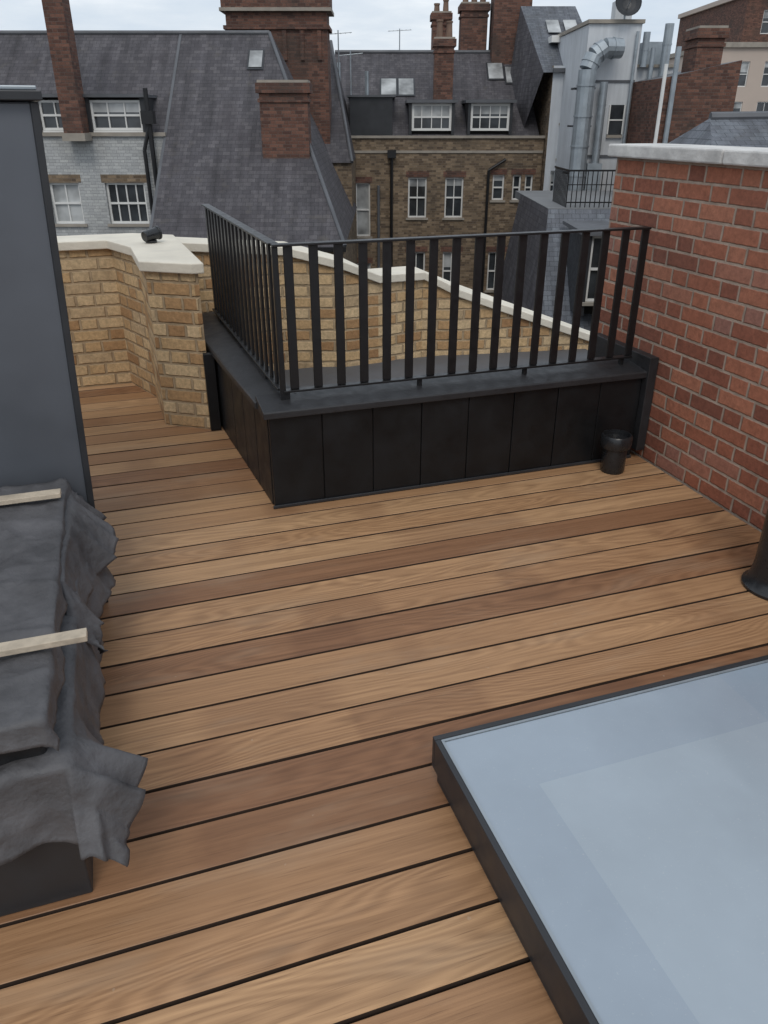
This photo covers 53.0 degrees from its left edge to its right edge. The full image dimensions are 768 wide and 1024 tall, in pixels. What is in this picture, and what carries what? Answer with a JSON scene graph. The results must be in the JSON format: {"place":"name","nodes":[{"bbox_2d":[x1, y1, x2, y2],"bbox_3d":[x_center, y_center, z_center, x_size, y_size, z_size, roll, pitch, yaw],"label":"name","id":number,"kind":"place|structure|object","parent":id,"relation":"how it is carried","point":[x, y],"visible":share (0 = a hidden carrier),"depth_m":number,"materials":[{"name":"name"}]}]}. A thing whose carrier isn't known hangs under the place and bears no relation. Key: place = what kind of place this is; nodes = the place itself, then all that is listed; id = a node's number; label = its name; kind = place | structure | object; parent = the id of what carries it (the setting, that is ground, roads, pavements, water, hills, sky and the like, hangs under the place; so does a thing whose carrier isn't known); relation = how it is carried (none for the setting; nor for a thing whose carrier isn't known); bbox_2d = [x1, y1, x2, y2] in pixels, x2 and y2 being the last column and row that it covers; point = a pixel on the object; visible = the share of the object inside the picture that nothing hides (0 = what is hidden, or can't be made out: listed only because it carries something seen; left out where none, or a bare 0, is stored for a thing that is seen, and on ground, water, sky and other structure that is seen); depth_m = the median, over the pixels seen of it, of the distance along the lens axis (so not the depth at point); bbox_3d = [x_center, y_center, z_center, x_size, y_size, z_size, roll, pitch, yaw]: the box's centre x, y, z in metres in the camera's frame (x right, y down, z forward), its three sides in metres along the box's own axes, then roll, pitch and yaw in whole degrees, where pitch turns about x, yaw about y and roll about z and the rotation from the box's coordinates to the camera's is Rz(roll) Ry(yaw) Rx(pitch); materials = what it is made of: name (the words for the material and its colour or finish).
{"place":"outdoors","nodes":[
{"label":"outdoors","id":0,"kind":"place"},
{"bbox_2d":[0,0,717,53],"label":"sky","id":1,"kind":"structure","parent":0,"point":[371,23],"materials":[{"name":"white"}]},
{"label":"ground","id":2,"kind":"structure","parent":0,"visible":0},
{"bbox_2d":[42,132,165,235],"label":"walls","id":3,"kind":"structure","parent":2,"relation":"on","point":[89,162],"depth_m":20.07,"materials":[{"name":"white brick"}]},
{"bbox_2d":[38,100,149,226],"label":"windows","id":4,"kind":"structure","parent":3,"relation":"attached to","point":[126,194],"depth_m":20.36,"materials":[{"name":"white paint"}]},
{"bbox_2d":[38,94,156,131],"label":"dormers","id":5,"kind":"object","parent":3,"relation":"on","point":[88,97],"visible":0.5,"depth_m":19.52,"materials":[{"name":"white paint"}]},
{"bbox_2d":[140,88,157,212],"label":"pipes","id":6,"kind":"object","parent":3,"relation":"attached to","point":[148,117],"visible":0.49,"depth_m":19.67,"materials":[{"name":"black metal"}]},
{"bbox_2d":[0,30,356,263],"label":"roof","id":7,"kind":"structure","parent":2,"relation":"on","point":[200,84],"depth_m":20.18,"materials":[{"name":"stone"}]},
{"bbox_2d":[41,0,311,157],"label":"chimneys","id":8,"kind":"object","parent":7,"relation":"on","point":[285,120],"visible":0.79,"depth_m":18.94,"materials":[{"name":"red brick"}]},
{"bbox_2d":[325,30,355,206],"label":"slate roof house","id":9,"kind":"structure","parent":2,"relation":"on","point":[340,149],"depth_m":24.64,"materials":[{"name":"tile"}]},
{"bbox_2d":[219,0,333,143],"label":"red brick chimney stack","id":10,"kind":"object","parent":9,"relation":"on","point":[301,31],"visible":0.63,"depth_m":23.00,"materials":[{"name":"brick"}]},
{"bbox_2d":[351,136,544,296],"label":"walls","id":11,"kind":"structure","parent":2,"relation":"on","point":[475,158],"depth_m":27.66,"materials":[{"name":"brown brick"}]},
{"bbox_2d":[337,29,505,292],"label":"pipes","id":12,"kind":"object","parent":11,"relation":"attached to","point":[391,154],"visible":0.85,"depth_m":27.81,"materials":[{"name":"black metal"}]},
{"bbox_2d":[335,50,539,135],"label":"mansard roof","id":13,"kind":"structure","parent":11,"relation":"on","point":[402,75],"depth_m":28.93,"materials":[{"name":"stone"}]},
{"bbox_2d":[347,95,516,135],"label":"dormers","id":14,"kind":"object","parent":13,"relation":"attached to","point":[371,115],"visible":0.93,"depth_m":27.13,"materials":[{"name":"white glass"}]},
{"bbox_2d":[430,0,532,99],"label":"chimneys","id":15,"kind":"object","parent":13,"relation":"on","point":[474,16],"visible":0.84,"depth_m":29.03,"materials":[{"name":"red brick"}]},
{"bbox_2d":[356,169,535,292],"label":"windows","id":16,"kind":"structure","parent":11,"relation":"attached to","point":[417,186],"depth_m":28.02,"materials":[{"name":"white paint"}]},
{"bbox_2d":[510,6,581,190],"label":"white rendered house","id":17,"kind":"structure","parent":2,"relation":"on","point":[538,69],"depth_m":27.11,"materials":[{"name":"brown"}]},
{"bbox_2d":[502,166,615,330],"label":"slate mansard house","id":18,"kind":"structure","parent":2,"relation":"on","point":[560,209],"depth_m":18.50,"materials":[{"name":"grey tile"}]},
{"bbox_2d":[552,2,674,190],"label":"white service building","id":19,"kind":"structure","parent":2,"relation":"on","point":[607,63],"depth_m":23.23,"materials":[{"name":"paint"}]},
{"bbox_2d":[615,0,641,18],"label":"satellite dish","id":20,"kind":"object","parent":19,"relation":"on","point":[625,8],"visible":1,"depth_m":22.13,"materials":[{"name":"grey metal"}]},
{"bbox_2d":[626,25,741,143],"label":"wall","id":21,"kind":"structure","parent":2,"relation":"on","point":[699,87],"depth_m":20.74,"materials":[{"name":"red brick"}]},
{"bbox_2d":[668,111,767,147],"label":"roof","id":22,"kind":"structure","parent":2,"relation":"on","point":[745,128],"depth_m":11.02,"materials":[{"name":"grey stone"}]},
{"bbox_2d":[669,0,767,111],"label":"cream office building","id":23,"kind":"structure","parent":2,"relation":"on","point":[746,41],"depth_m":52.58,"materials":[{"name":"stone"}]},
{"bbox_2d":[733,10,767,111],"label":"windows","id":24,"kind":"structure","parent":23,"relation":"in","point":[761,106],"depth_m":52.45,"materials":[{"name":"clear glass"}]},
{"bbox_3d":[-0.541,7.285,2.520,8.300,11.930,12.330,-9,28,-16],"label":"terrace building","id":25,"kind":"object","parent":2,"relation":"on","visible":0},
{"bbox_2d":[57,233,210,428],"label":"yellow brick parapet","id":26,"kind":"structure","parent":25,"relation":"on","point":[134,307],"depth_m":4.77,"materials":[{"name":"beige brick"}]},
{"bbox_2d":[141,226,162,242],"bbox_3d":[-1.416,-1.688,4.682,0.080,0.092,0.118,24,36,39],"label":"spotlight","id":27,"kind":"object","parent":26,"relation":"on","point":[153,234],"visible":1,"depth_m":4.66,"materials":[{"name":"black plastic"}]},
{"bbox_2d":[176,237,589,370],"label":"yellow brick parapet","id":28,"kind":"structure","parent":25,"relation":"on","point":[198,248],"depth_m":5.42,"materials":[{"name":"beige brick"}]},
{"bbox_2d":[0,383,767,1023],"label":"timber deck","id":29,"kind":"structure","parent":25,"relation":"on","point":[292,693],"depth_m":2.44,"materials":[{"name":"brown wood"}]},
{"bbox_2d":[0,85,107,602],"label":"zinc clad housing","id":30,"kind":"object","parent":29,"relation":"on","point":[42,437],"visible":0.78,"depth_m":2.39,"materials":[{"name":"grey metal"}]},
{"bbox_2d":[0,478,147,916],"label":"membrane covered rooflight","id":31,"kind":"object","parent":29,"relation":"on","point":[72,795],"visible":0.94,"depth_m":1.72,"materials":[{"name":"grey plastic"}]},
{"bbox_2d":[0,488,60,504],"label":"timber batten","id":32,"kind":"object","parent":31,"relation":"on","point":[29,496],"visible":1,"depth_m":2.38,"materials":[{"name":"brown wood"}]},
{"bbox_2d":[0,628,87,656],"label":"timber batten","id":33,"kind":"object","parent":31,"relation":"on","point":[30,644],"visible":1,"depth_m":1.72,"materials":[{"name":"brown wood"}]},
{"bbox_2d":[432,655,767,1023],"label":"flat rooflight","id":34,"kind":"object","parent":29,"relation":"on","point":[618,841],"visible":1,"depth_m":1.75,"materials":[{"name":"grey glass"}]},
{"bbox_2d":[600,429,632,474],"bbox_3d":[1.166,-0.301,3.894,0.154,0.199,0.154,-9,28,-16],"label":"black canister","id":35,"kind":"object","parent":29,"relation":"on","point":[616,444],"visible":1,"depth_m":3.86,"materials":[{"name":"plastic"}]},
{"bbox_2d":[741,508,767,599],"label":"black vent pipe","id":36,"kind":"object","parent":29,"relation":"on","point":[754,579],"visible":1,"depth_m":2.89,"materials":[{"name":"plastic"}]},
{"bbox_2d":[202,311,658,508],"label":"black clad kerb","id":37,"kind":"structure","parent":25,"relation":"on","point":[309,447],"depth_m":3.73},
{"bbox_2d":[201,204,651,399],"bbox_3d":[-0.175,-1.047,3.788,2.607,0.671,1.281,12,29,22],"label":"black metal railing","id":38,"kind":"object","parent":37,"relation":"on","point":[225,245],"visible":1,"depth_m":3.56,"materials":[{"name":"metal"}]},
{"bbox_2d":[598,157,767,531],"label":"brickwork","id":39,"kind":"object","parent":25,"relation":"on","point":[701,330],"visible":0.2,"depth_m":3.53,"materials":[{"name":"red brick"}]},
{"bbox_2d":[608,143,767,167],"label":"coping","id":40,"kind":"object","parent":39,"relation":"on","point":[736,156],"visible":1,"depth_m":3.38,"materials":[{"name":"white stone"}]}
]}

